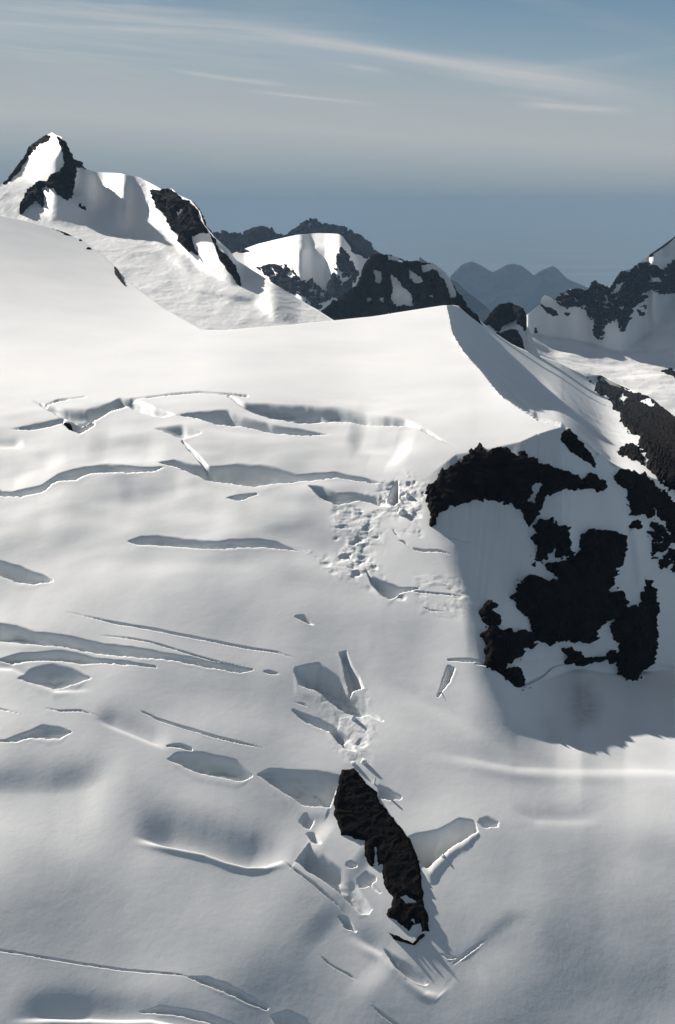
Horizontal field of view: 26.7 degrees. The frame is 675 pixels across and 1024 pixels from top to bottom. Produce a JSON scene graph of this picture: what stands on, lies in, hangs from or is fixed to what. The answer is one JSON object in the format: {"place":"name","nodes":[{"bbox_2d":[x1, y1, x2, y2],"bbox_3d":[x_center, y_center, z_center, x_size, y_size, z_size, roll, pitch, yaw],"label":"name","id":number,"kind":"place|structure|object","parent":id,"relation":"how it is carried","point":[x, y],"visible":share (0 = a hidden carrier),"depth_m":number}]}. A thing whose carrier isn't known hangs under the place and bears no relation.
{"place":"outdoors","nodes":[
{"label":"outdoors","id":0,"kind":"place"},
{"bbox_2d":[0,133,332,329],"bbox_3d":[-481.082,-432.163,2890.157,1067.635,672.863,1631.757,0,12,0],"label":"snow peak","id":1,"kind":"structure","parent":0,"point":[166,249],"depth_m":2587.74},
{"bbox_2d":[213,217,378,256],"bbox_3d":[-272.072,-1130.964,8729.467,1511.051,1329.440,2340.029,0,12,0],"label":"rock ridge","id":2,"kind":"object","parent":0,"point":[233,242],"visible":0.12,"depth_m":8309.55},
{"bbox_2d":[232,233,369,311],"bbox_3d":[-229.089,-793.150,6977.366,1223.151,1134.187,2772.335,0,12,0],"label":"snow dome","id":3,"kind":"structure","parent":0,"point":[319,271],"depth_m":6447.44},
{"bbox_2d":[0,215,674,1023],"bbox_3d":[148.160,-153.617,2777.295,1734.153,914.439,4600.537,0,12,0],"label":"glacier","id":4,"kind":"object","parent":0,"point":[236,591],"visible":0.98,"depth_m":725.32},
{"bbox_2d":[64,423,72,430],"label":"rock tooth","id":5,"kind":"object","parent":4,"relation":"on","point":[68,426],"visible":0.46,"depth_m":965.01},
{"bbox_2d":[114,266,126,286],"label":"rock tooth","id":6,"kind":"object","parent":4,"relation":"on","point":[117,273],"visible":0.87,"depth_m":1641.69},
{"bbox_2d":[334,768,429,931],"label":"rock island","id":7,"kind":"object","parent":4,"relation":"on","point":[360,812],"visible":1,"depth_m":634.46},
{"bbox_2d":[398,508,407,515],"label":"ice block","id":8,"kind":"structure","parent":4,"relation":"on","point":[402,512],"depth_m":860.29},
{"bbox_2d":[389,933,424,944],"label":"rock sill","id":9,"kind":"structure","parent":4,"relation":"on","point":[399,938],"depth_m":593.94},
{"bbox_2d":[478,600,501,625],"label":"rock outcrop","id":10,"kind":"object","parent":4,"relation":"on","point":[489,616],"visible":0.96,"depth_m":782.94},
{"bbox_2d":[480,624,537,689],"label":"rock outcrop","id":11,"kind":"object","parent":4,"relation":"on","point":[502,649],"visible":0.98,"depth_m":759.17},
{"bbox_2d":[425,443,607,526],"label":"rock outcrop","id":12,"kind":"object","parent":4,"relation":"on","point":[505,475],"visible":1,"depth_m":918.66},
{"bbox_2d":[530,517,575,566],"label":"rock outcrop","id":13,"kind":"object","parent":4,"relation":"on","point":[549,536],"visible":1,"depth_m":896.66},
{"bbox_2d":[509,528,629,645],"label":"rock outcrop","id":14,"kind":"object","parent":4,"relation":"on","point":[577,600],"visible":0.98,"depth_m":879.51},
{"bbox_2d":[560,428,595,467],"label":"rock outcrop","id":15,"kind":"object","parent":4,"relation":"on","point":[572,442],"visible":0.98,"depth_m":978.64},
{"bbox_2d":[561,579,659,680],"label":"rock outcrop","id":16,"kind":"object","parent":4,"relation":"on","point":[634,631],"visible":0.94,"depth_m":925.16},
{"bbox_2d":[616,443,644,465],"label":"rock outcrop","id":17,"kind":"object","parent":4,"relation":"on","point":[631,451],"visible":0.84,"depth_m":1310.59},
{"bbox_2d":[587,375,674,491],"bbox_3d":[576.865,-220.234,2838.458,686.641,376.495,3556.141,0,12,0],"label":"rock outcrop","id":18,"kind":"object","parent":4,"relation":"on","point":[653,427],"visible":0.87,"depth_m":1924.57},
{"bbox_2d":[629,519,642,529],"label":"rock outcrop","id":19,"kind":"object","parent":4,"relation":"on","point":[636,524],"visible":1,"depth_m":1004.98},
{"bbox_2d":[613,469,674,536],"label":"rock outcrop","id":20,"kind":"object","parent":4,"relation":"on","point":[646,495],"visible":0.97,"depth_m":1031.62},
{"bbox_2d":[647,521,674,572],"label":"rock outcrop","id":21,"kind":"object","parent":4,"relation":"on","point":[658,533],"visible":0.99,"depth_m":1027.33},
{"bbox_2d":[0,0,674,227],"label":"sky","id":22,"kind":"structure","parent":0,"point":[269,113]},
{"bbox_2d":[321,253,482,325],"bbox_3d":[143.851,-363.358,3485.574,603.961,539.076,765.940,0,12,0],"label":"rocky knob","id":23,"kind":"object","parent":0,"point":[387,284],"visible":0.29,"depth_m":3275.33},
{"bbox_2d":[209,228,674,287],"bbox_3d":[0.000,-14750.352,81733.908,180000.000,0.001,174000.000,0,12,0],"label":"sea","id":24,"kind":"structure","parent":0,"point":[585,257],"depth_m":97925.73},
{"bbox_2d":[419,257,490,321],"bbox_3d":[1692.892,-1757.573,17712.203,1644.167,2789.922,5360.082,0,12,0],"label":"valley spur","id":25,"kind":"structure","parent":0,"point":[479,308],"depth_m":16706.32},
{"bbox_2d":[483,302,542,360],"bbox_3d":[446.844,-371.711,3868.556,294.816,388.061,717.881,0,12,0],"label":"rocky spur","id":26,"kind":"structure","parent":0,"point":[507,321],"depth_m":3760.55},
{"bbox_2d":[450,262,587,314],"bbox_3d":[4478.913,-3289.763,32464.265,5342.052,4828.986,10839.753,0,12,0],"label":"triple summit","id":27,"kind":"structure","parent":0,"point":[522,287],"depth_m":30347.52},
{"bbox_2d":[526,237,674,415],"bbox_3d":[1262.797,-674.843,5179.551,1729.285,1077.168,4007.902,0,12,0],"label":"rock range","id":28,"kind":"object","parent":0,"point":[620,330],"visible":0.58,"depth_m":5268.24}
]}

